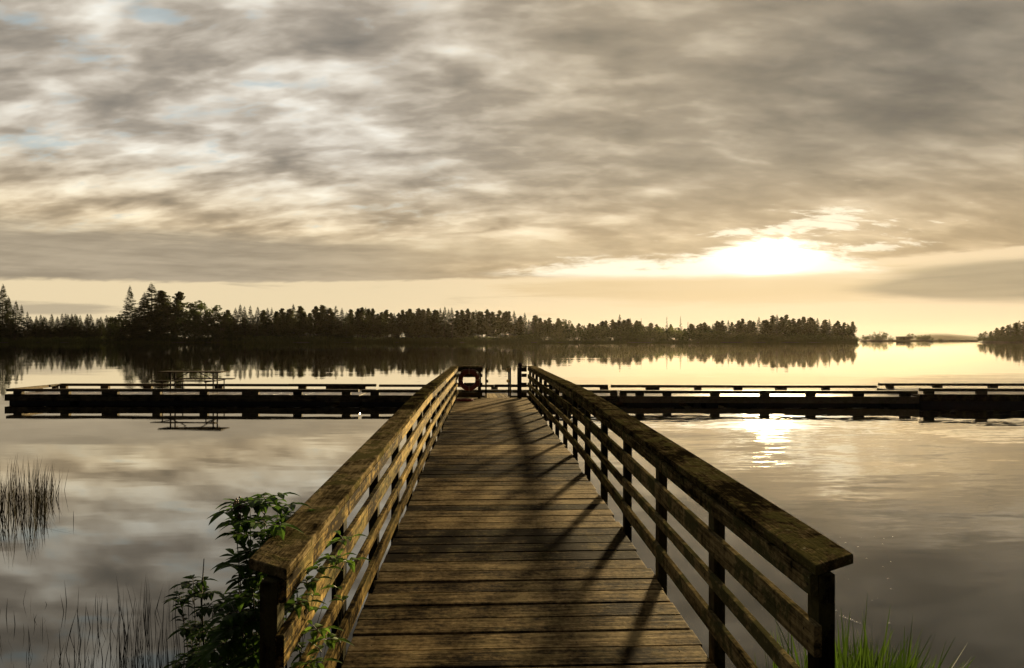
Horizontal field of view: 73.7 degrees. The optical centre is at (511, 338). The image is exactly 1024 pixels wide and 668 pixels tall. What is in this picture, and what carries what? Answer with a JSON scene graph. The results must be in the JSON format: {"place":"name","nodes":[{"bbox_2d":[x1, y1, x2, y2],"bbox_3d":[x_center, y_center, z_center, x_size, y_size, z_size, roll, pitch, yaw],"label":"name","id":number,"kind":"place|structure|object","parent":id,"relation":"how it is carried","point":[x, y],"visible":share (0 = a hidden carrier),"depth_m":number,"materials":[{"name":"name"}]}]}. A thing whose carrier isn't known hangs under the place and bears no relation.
{"place":"outdoors","nodes":[
{"label":"outdoors","id":0,"kind":"place"},
{"bbox_2d":[0,341,845,342],"bbox_3d":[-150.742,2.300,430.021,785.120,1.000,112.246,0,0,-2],"label":"shore ground","id":1,"kind":"structure","parent":0,"point":[530,342],"depth_m":391.11,"materials":[{"name":"brown soil"}]},
{"bbox_2d":[0,285,11,335],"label":"conifer tree","id":2,"kind":"object","parent":1,"relation":"on","point":[2,295],"visible":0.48,"depth_m":409.74,"materials":[{"name":"green plant"}]},
{"bbox_2d":[0,296,14,338],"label":"conifer tree","id":3,"kind":"object","parent":1,"relation":"on","point":[8,314],"visible":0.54,"depth_m":405.57,"materials":[{"name":"green plant"}]},
{"bbox_2d":[4,300,25,340],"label":"conifer tree","id":4,"kind":"object","parent":1,"relation":"on","point":[16,327],"visible":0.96,"depth_m":398.85,"materials":[{"name":"green plant"}]},
{"bbox_2d":[13,305,28,336],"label":"conifer tree","id":5,"kind":"object","parent":1,"relation":"on","point":[23,318],"visible":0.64,"depth_m":405.72,"materials":[{"name":"green plant"}]},
{"bbox_2d":[23,311,33,336],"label":"conifer tree","id":6,"kind":"object","parent":1,"relation":"on","point":[30,330],"visible":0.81,"depth_m":409.02,"materials":[{"name":"green plant"}]},
{"bbox_2d":[31,316,40,337],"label":"conifer tree","id":7,"kind":"object","parent":1,"relation":"on","point":[34,329],"visible":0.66,"depth_m":412.45,"materials":[{"name":"green plant"}]},
{"bbox_2d":[35,317,50,338],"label":"conifer tree","id":8,"kind":"object","parent":1,"relation":"on","point":[42,329],"visible":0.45,"depth_m":409.39,"materials":[{"name":"green plant"}]},
{"bbox_2d":[43,314,59,337],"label":"conifer tree","id":9,"kind":"object","parent":1,"relation":"on","point":[50,324],"visible":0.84,"depth_m":406.96,"materials":[{"name":"green plant"}]},
{"bbox_2d":[58,314,69,336],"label":"conifer tree","id":10,"kind":"object","parent":1,"relation":"on","point":[65,319],"visible":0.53,"depth_m":418.31,"materials":[{"name":"green plant"}]},
{"bbox_2d":[64,314,77,336],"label":"conifer tree","id":11,"kind":"object","parent":1,"relation":"on","point":[68,332],"visible":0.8,"depth_m":404.86,"materials":[{"name":"green plant"}]},
{"bbox_2d":[66,314,82,337],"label":"conifer tree","id":12,"kind":"object","parent":1,"relation":"on","point":[77,329],"visible":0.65,"depth_m":407.43,"materials":[{"name":"green plant"}]},
{"bbox_2d":[80,313,94,338],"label":"conifer tree","id":13,"kind":"object","parent":1,"relation":"on","point":[85,332],"visible":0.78,"depth_m":408.16,"materials":[{"name":"green plant"}]},
{"bbox_2d":[95,317,106,336],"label":"conifer tree","id":14,"kind":"object","parent":1,"relation":"on","point":[99,333],"visible":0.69,"depth_m":409.91,"materials":[{"name":"green plant"}]},
{"bbox_2d":[104,313,131,337],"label":"broadleaf tree","id":15,"kind":"object","parent":1,"relation":"on","point":[112,325],"visible":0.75,"depth_m":397.04,"materials":[{"name":"green plant"}]},
{"bbox_2d":[113,286,142,336],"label":"conifer tree","id":16,"kind":"object","parent":1,"relation":"on","point":[129,308],"visible":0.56,"depth_m":402.04,"materials":[{"name":"green plant"}]},
{"bbox_2d":[125,308,142,335],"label":"conifer tree","id":17,"kind":"object","parent":1,"relation":"on","point":[135,313],"visible":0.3,"depth_m":399.55,"materials":[{"name":"green plant"}]},
{"bbox_2d":[128,292,157,341],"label":"conifer tree","id":18,"kind":"object","parent":1,"relation":"on","point":[143,298],"visible":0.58,"depth_m":399.08,"materials":[{"name":"green plant"}]},
{"bbox_2d":[124,283,169,340],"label":"conifer tree","id":19,"kind":"object","parent":1,"relation":"on","point":[152,306],"visible":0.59,"depth_m":398.75,"materials":[{"name":"green plant"}]},
{"bbox_2d":[139,290,173,332],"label":"pine tree","id":20,"kind":"object","parent":1,"relation":"on","point":[162,299],"visible":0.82,"depth_m":399.24,"materials":[{"name":"green plant"}]},
{"bbox_2d":[151,303,179,340],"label":"conifer tree","id":21,"kind":"object","parent":1,"relation":"on","point":[162,331],"visible":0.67,"depth_m":397.85,"materials":[{"name":"green plant"}]},
{"bbox_2d":[160,291,188,334],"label":"pine tree","id":22,"kind":"object","parent":1,"relation":"on","point":[178,299],"visible":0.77,"depth_m":399.56,"materials":[{"name":"green plant"}]},
{"bbox_2d":[169,309,192,335],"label":"broadleaf tree","id":23,"kind":"object","parent":1,"relation":"on","point":[179,325],"visible":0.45,"depth_m":396.51,"materials":[{"name":"green plant"}]},
{"bbox_2d":[170,327,204,342],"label":"willow shrub","id":24,"kind":"object","parent":1,"relation":"on","point":[183,335],"visible":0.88,"depth_m":390.76,"materials":[{"name":"green plant"}]},
{"bbox_2d":[174,300,215,335],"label":"broadleaf tree","id":25,"kind":"object","parent":1,"relation":"on","point":[191,306],"visible":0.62,"depth_m":395.61,"materials":[{"name":"green plant"}]},
{"bbox_2d":[183,315,209,336],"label":"broadleaf tree","id":26,"kind":"object","parent":1,"relation":"on","point":[194,328],"visible":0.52,"depth_m":394.71,"materials":[{"name":"green plant"}]},
{"bbox_2d":[186,302,229,335],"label":"broadleaf tree","id":27,"kind":"object","parent":1,"relation":"on","point":[198,313],"visible":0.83,"depth_m":394.23,"materials":[{"name":"green plant"}]},
{"bbox_2d":[203,314,225,334],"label":"broadleaf tree","id":28,"kind":"object","parent":1,"relation":"on","point":[213,319],"visible":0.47,"depth_m":396.81,"materials":[{"name":"green plant"}]},
{"bbox_2d":[201,329,232,341],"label":"willow shrub","id":29,"kind":"object","parent":1,"relation":"on","point":[214,336],"visible":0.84,"depth_m":389.02,"materials":[{"name":"green plant"}]},
{"bbox_2d":[207,311,235,336],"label":"broadleaf tree","id":30,"kind":"object","parent":1,"relation":"on","point":[229,326],"visible":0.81,"depth_m":398.06,"materials":[{"name":"green plant"}]},
{"bbox_2d":[234,305,248,334],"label":"conifer tree","id":31,"kind":"object","parent":1,"relation":"on","point":[239,315],"visible":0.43,"depth_m":412.92,"materials":[{"name":"green plant"}]},
{"bbox_2d":[238,307,252,339],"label":"conifer tree","id":32,"kind":"object","parent":1,"relation":"on","point":[245,331],"visible":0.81,"depth_m":402.81,"materials":[{"name":"green plant"}]},
{"bbox_2d":[245,305,257,337],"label":"conifer tree","id":33,"kind":"object","parent":1,"relation":"on","point":[250,318],"visible":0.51,"depth_m":416.45,"materials":[{"name":"green plant"}]},
{"bbox_2d":[251,308,262,336],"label":"conifer tree","id":34,"kind":"object","parent":1,"relation":"on","point":[256,329],"visible":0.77,"depth_m":414.58,"materials":[{"name":"green plant"}]},
{"bbox_2d":[257,307,274,337],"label":"conifer tree","id":35,"kind":"object","parent":1,"relation":"on","point":[264,326],"visible":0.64,"depth_m":412.25,"materials":[{"name":"green plant"}]},
{"bbox_2d":[264,307,278,336],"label":"conifer tree","id":36,"kind":"object","parent":1,"relation":"on","point":[272,324],"visible":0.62,"depth_m":413.91,"materials":[{"name":"green plant"}]},
{"bbox_2d":[273,308,293,335],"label":"pine tree","id":37,"kind":"object","parent":1,"relation":"on","point":[281,313],"visible":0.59,"depth_m":411.61,"materials":[{"name":"green plant"}]},
{"bbox_2d":[278,309,300,336],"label":"pine tree","id":38,"kind":"object","parent":1,"relation":"on","point":[289,320],"visible":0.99,"depth_m":401.18,"materials":[{"name":"green plant"}]},
{"bbox_2d":[292,306,306,336],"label":"pine tree","id":39,"kind":"object","parent":1,"relation":"on","point":[299,311],"visible":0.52,"depth_m":414.70,"materials":[{"name":"green plant"}]},
{"bbox_2d":[296,312,311,334],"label":"pine tree","id":40,"kind":"object","parent":1,"relation":"on","point":[303,324],"visible":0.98,"depth_m":404.84,"materials":[{"name":"green plant"}]},
{"bbox_2d":[305,306,326,336],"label":"pine tree","id":41,"kind":"object","parent":1,"relation":"on","point":[314,317],"visible":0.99,"depth_m":404.33,"materials":[{"name":"green plant"}]},
{"bbox_2d":[311,304,328,332],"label":"pine tree","id":42,"kind":"object","parent":1,"relation":"on","point":[323,309],"visible":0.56,"depth_m":411.74,"materials":[{"name":"green plant"}]},
{"bbox_2d":[318,310,332,338],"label":"conifer tree","id":43,"kind":"object","parent":1,"relation":"on","point":[324,333],"visible":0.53,"depth_m":410.18,"materials":[{"name":"green plant"}]},
{"bbox_2d":[323,308,336,332],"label":"pine tree","id":44,"kind":"object","parent":1,"relation":"on","point":[330,310],"visible":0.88,"depth_m":410.73,"materials":[{"name":"green plant"}]},
{"bbox_2d":[325,306,340,339],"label":"conifer tree","id":45,"kind":"object","parent":1,"relation":"on","point":[336,318],"visible":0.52,"depth_m":410.24,"materials":[{"name":"green plant"}]},
{"bbox_2d":[332,310,345,338],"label":"conifer tree","id":46,"kind":"object","parent":1,"relation":"on","point":[338,325],"visible":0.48,"depth_m":407.37,"materials":[{"name":"green plant"}]},
{"bbox_2d":[336,314,352,340],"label":"conifer tree","id":47,"kind":"object","parent":1,"relation":"on","point":[344,330],"visible":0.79,"depth_m":401.74,"materials":[{"name":"green plant"}]},
{"bbox_2d":[347,314,356,337],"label":"pine tree","id":48,"kind":"object","parent":1,"relation":"on","point":[352,332],"visible":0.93,"depth_m":401.80,"materials":[{"name":"green plant"}]},
{"bbox_2d":[350,308,365,337],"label":"pine tree","id":49,"kind":"object","parent":1,"relation":"on","point":[357,316],"visible":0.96,"depth_m":401.34,"materials":[{"name":"green plant"}]},
{"bbox_2d":[356,307,368,337],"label":"pine tree","id":50,"kind":"object","parent":1,"relation":"on","point":[363,313],"visible":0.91,"depth_m":402.79,"materials":[{"name":"green plant"}]},
{"bbox_2d":[365,308,378,336],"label":"pine tree","id":51,"kind":"object","parent":1,"relation":"on","point":[372,323],"visible":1,"depth_m":402.85,"materials":[{"name":"green plant"}]},
{"bbox_2d":[372,312,387,337],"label":"pine tree","id":52,"kind":"object","parent":1,"relation":"on","point":[380,323],"visible":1,"depth_m":402.82,"materials":[{"name":"green plant"}]},
{"bbox_2d":[385,313,397,336],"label":"pine tree","id":53,"kind":"object","parent":1,"relation":"on","point":[392,329],"visible":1,"depth_m":404.78,"materials":[{"name":"green plant"}]},
{"bbox_2d":[394,313,404,336],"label":"pine tree","id":54,"kind":"object","parent":1,"relation":"on","point":[398,321],"visible":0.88,"depth_m":411.05,"materials":[{"name":"green plant"}]},
{"bbox_2d":[404,309,414,337],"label":"pine tree","id":55,"kind":"object","parent":1,"relation":"on","point":[409,316],"visible":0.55,"depth_m":411.56,"materials":[{"name":"green plant"}]},
{"bbox_2d":[407,313,421,336],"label":"pine tree","id":56,"kind":"object","parent":1,"relation":"on","point":[412,326],"visible":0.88,"depth_m":403.66,"materials":[{"name":"green plant"}]},
{"bbox_2d":[410,308,425,336],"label":"pine tree","id":57,"kind":"object","parent":1,"relation":"on","point":[417,320],"visible":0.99,"depth_m":402.24,"materials":[{"name":"green plant"}]},
{"bbox_2d":[420,312,430,337],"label":"conifer tree","id":58,"kind":"object","parent":1,"relation":"on","point":[424,327],"visible":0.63,"depth_m":404.09,"materials":[{"name":"green plant"}]},
{"bbox_2d":[0,326,859,342],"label":"shore thicket","id":59,"kind":"object","parent":1,"relation":"on","point":[540,338],"visible":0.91,"depth_m":393.64,"materials":[{"name":"green plant"}]},
{"bbox_2d":[425,309,440,336],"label":"pine tree","id":60,"kind":"object","parent":1,"relation":"on","point":[433,325],"visible":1,"depth_m":401.98,"materials":[{"name":"green plant"}]},
{"bbox_2d":[434,309,446,337],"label":"conifer tree","id":61,"kind":"object","parent":1,"relation":"on","point":[440,316],"visible":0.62,"depth_m":405.16,"materials":[{"name":"green plant"}]},
{"bbox_2d":[437,307,448,338],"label":"conifer tree","id":62,"kind":"object","parent":1,"relation":"on","point":[444,322],"visible":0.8,"depth_m":403.02,"materials":[{"name":"green plant"}]},
{"bbox_2d":[445,308,459,338],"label":"conifer tree","id":63,"kind":"object","parent":1,"relation":"on","point":[453,333],"visible":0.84,"depth_m":401.47,"materials":[{"name":"green plant"}]},
{"bbox_2d":[449,310,463,335],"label":"pine tree","id":64,"kind":"object","parent":1,"relation":"on","point":[457,315],"visible":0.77,"depth_m":406.39,"materials":[{"name":"green plant"}]},
{"bbox_2d":[460,308,474,333],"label":"pine tree","id":65,"kind":"object","parent":1,"relation":"on","point":[467,325],"visible":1,"depth_m":406.03,"materials":[{"name":"green plant"}]},
{"bbox_2d":[475,311,490,335],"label":"pine tree","id":66,"kind":"object","parent":1,"relation":"on","point":[481,331],"visible":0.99,"depth_m":407.28,"materials":[{"name":"green plant"}]},
{"bbox_2d":[482,309,494,335],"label":"pine tree","id":67,"kind":"object","parent":1,"relation":"on","point":[486,312],"visible":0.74,"depth_m":410.64,"materials":[{"name":"green plant"}]},
{"bbox_2d":[492,310,502,333],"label":"pine tree","id":68,"kind":"object","parent":1,"relation":"on","point":[497,321],"visible":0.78,"depth_m":411.68,"materials":[{"name":"green plant"}]},
{"bbox_2d":[497,313,508,334],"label":"pine tree","id":69,"kind":"object","parent":1,"relation":"on","point":[502,319],"visible":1,"depth_m":402.27,"materials":[{"name":"green plant"}]},
{"bbox_2d":[504,311,515,334],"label":"pine tree","id":70,"kind":"object","parent":1,"relation":"on","point":[511,329],"visible":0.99,"depth_m":402.22,"materials":[{"name":"green plant"}]},
{"bbox_2d":[506,311,520,338],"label":"conifer tree","id":71,"kind":"object","parent":1,"relation":"on","point":[514,321],"visible":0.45,"depth_m":413.26,"materials":[{"name":"green plant"}]},
{"bbox_2d":[514,316,525,334],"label":"pine tree","id":72,"kind":"object","parent":1,"relation":"on","point":[520,321],"visible":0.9,"depth_m":414.84,"materials":[{"name":"green plant"}]},
{"bbox_2d":[534,318,545,333],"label":"pine tree","id":73,"kind":"object","parent":1,"relation":"on","point":[540,326],"visible":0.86,"depth_m":408.31,"materials":[{"name":"green plant"}]},
{"bbox_2d":[545,318,555,335],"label":"pine tree","id":74,"kind":"object","parent":1,"relation":"on","point":[550,325],"visible":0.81,"depth_m":406.14,"materials":[{"name":"green plant"}]},
{"bbox_2d":[554,319,572,337],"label":"broadleaf tree","id":75,"kind":"object","parent":1,"relation":"on","point":[562,323],"visible":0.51,"depth_m":406.97,"materials":[{"name":"green plant"}]},
{"bbox_2d":[731,320,744,337],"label":"pine tree","id":76,"kind":"object","parent":1,"relation":"on","point":[738,327],"visible":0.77,"depth_m":406.91,"materials":[{"name":"green plant"}]},
{"bbox_2d":[740,318,749,336],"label":"pine tree","id":77,"kind":"object","parent":1,"relation":"on","point":[743,324],"visible":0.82,"depth_m":408.06,"materials":[{"name":"green plant"}]},
{"bbox_2d":[756,320,769,340],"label":"pine tree","id":78,"kind":"object","parent":1,"relation":"on","point":[762,324],"visible":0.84,"depth_m":400.46,"materials":[{"name":"green plant"}]},
{"bbox_2d":[770,315,782,339],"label":"conifer tree","id":79,"kind":"object","parent":1,"relation":"on","point":[775,329],"visible":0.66,"depth_m":401.14,"materials":[{"name":"green plant"}]},
{"bbox_2d":[776,315,794,336],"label":"pine tree","id":80,"kind":"object","parent":1,"relation":"on","point":[785,327],"visible":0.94,"depth_m":398.81,"materials":[{"name":"green plant"}]},
{"bbox_2d":[791,319,805,337],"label":"pine tree","id":81,"kind":"object","parent":1,"relation":"on","point":[797,324],"visible":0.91,"depth_m":399.55,"materials":[{"name":"green plant"}]},
{"bbox_2d":[801,316,814,334],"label":"pine tree","id":82,"kind":"object","parent":1,"relation":"on","point":[807,330],"visible":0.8,"depth_m":406.55,"materials":[{"name":"green plant"}]},
{"bbox_2d":[808,318,821,334],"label":"pine tree","id":83,"kind":"object","parent":1,"relation":"on","point":[812,324],"visible":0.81,"depth_m":410.88,"materials":[{"name":"green plant"}]},
{"bbox_2d":[836,322,849,336],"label":"pine tree","id":84,"kind":"object","parent":1,"relation":"on","point":[842,331],"visible":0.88,"depth_m":399.18,"materials":[{"name":"green plant"}]},
{"bbox_2d":[0,339,1023,667],"bbox_3d":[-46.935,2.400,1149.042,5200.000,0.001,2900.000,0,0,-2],"label":"lake water","id":85,"kind":"structure","parent":0,"point":[928,501],"depth_m":12.49,"materials":[{"name":"grey liquid"}]},
{"bbox_2d":[0,455,81,534],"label":"reed bed","id":86,"kind":"object","parent":85,"relation":"in","point":[37,488],"visible":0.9,"depth_m":9.70,"materials":[{"name":"plant"}]},
{"bbox_2d":[0,575,201,667],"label":"shore reeds","id":87,"kind":"object","parent":85,"relation":"in","point":[137,639],"visible":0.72,"depth_m":5.18,"materials":[{"name":"plant"}]},
{"bbox_2d":[5,383,376,403],"bbox_3d":[-12.019,2.262,26.371,13.069,0.836,3.080,0,0,2],"label":"floating dock","id":88,"kind":"object","parent":85,"relation":"on","point":[104,393],"visible":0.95,"depth_m":24.94,"materials":[{"name":"brown wood"}]},
{"bbox_2d":[150,371,234,388],"bbox_3d":[-12.344,1.663,26.500,2.500,0.769,1.692,0,0,4],"label":"picnic table","id":89,"kind":"object","parent":88,"relation":"on","point":[182,380],"visible":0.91,"depth_m":26.27,"materials":[{"name":"brown wood"}]},
{"bbox_2d":[361,384,617,404],"bbox_3d":[-0.799,2.267,26.065,9.260,0.826,3.080,0,0,2],"label":"floating dock","id":90,"kind":"object","parent":85,"relation":"on","point":[389,396],"visible":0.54,"depth_m":24.65,"materials":[{"name":"brown wood"}]},
{"bbox_2d":[249,363,852,667],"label":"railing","id":91,"kind":"object","parent":85,"relation":"in","point":[510,538],"visible":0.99,"depth_m":4.26,"materials":[{"name":"brown wood"}]},
{"bbox_2d":[458,369,479,390],"bbox_3d":[-1.141,1.107,18.165,0.608,0.608,0.124,0,0,-2],"label":"life ring","id":92,"kind":"object","parent":91,"relation":"hanging from","point":[463,374],"visible":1,"depth_m":18.13,"materials":[{"name":"red plastic"}]},
{"bbox_2d":[485,368,510,397],"bbox_3d":[-0.489,1.472,21.303,0.714,1.347,5.692,0,0,-2],"label":"gangway","id":93,"kind":"object","parent":91,"relation":"attached to","point":[496,395],"visible":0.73,"depth_m":18.81,"materials":[{"name":"brown wood"}]},
{"bbox_2d":[610,385,918,405],"bbox_3d":[9.155,2.269,25.793,10.535,0.823,3.080,0,0,2],"label":"floating dock","id":94,"kind":"object","parent":85,"relation":"on","point":[782,395],"visible":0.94,"depth_m":24.34,"materials":[{"name":"brown wood"}]},
{"bbox_2d":[877,383,1023,405],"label":"floating dock","id":95,"kind":"object","parent":85,"relation":"on","point":[938,394],"visible":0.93,"depth_m":24.17,"materials":[{"name":"brown wood"}]},
{"bbox_2d":[0,0,1023,338],"label":"sky","id":96,"kind":"structure","parent":0,"point":[583,162],"materials":[{"name":"grey"}]},
{"bbox_2d":[860,340,976,340],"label":"spit ground","id":97,"kind":"structure","parent":0,"point":[918,340],"depth_m":563.17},
{"bbox_2d":[884,333,987,338],"bbox_3d":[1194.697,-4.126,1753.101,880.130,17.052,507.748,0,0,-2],"label":"distant hill","id":98,"kind":"structure","parent":0,"point":[944,336],"depth_m":1568.61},
{"bbox_2d":[978,341,1023,342],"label":"headland ground","id":99,"kind":"structure","parent":0,"point":[1000,342],"depth_m":387.25,"materials":[{"name":"brown soil"}]},
{"bbox_2d":[1012,322,1023,335],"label":"pine tree","id":100,"kind":"object","parent":99,"relation":"on","point":[1016,329],"visible":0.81,"depth_m":398.49,"materials":[{"name":"green plant"}]},
{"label":"near bank","id":101,"kind":"structure","parent":0,"visible":0},
{"bbox_2d":[162,559,291,667],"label":"dark shrub","id":102,"kind":"object","parent":101,"relation":"on","point":[191,632],"visible":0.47,"depth_m":2.97,"materials":[{"name":"green plant"}]},
{"bbox_2d":[185,492,314,667],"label":"elder bush","id":103,"kind":"object","parent":101,"relation":"on","point":[236,628],"visible":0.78,"depth_m":2.73,"materials":[{"name":"green plant"}]},
{"bbox_2d":[284,530,370,667],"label":"bramble shoots","id":104,"kind":"object","parent":101,"relation":"on","point":[311,584],"visible":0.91,"depth_m":2.63,"materials":[{"name":"green plant"}]},
{"bbox_2d":[755,603,974,667],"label":"bank grass","id":105,"kind":"structure","parent":101,"relation":"on","point":[862,659],"depth_m":3.11,"materials":[{"name":"green plant"}]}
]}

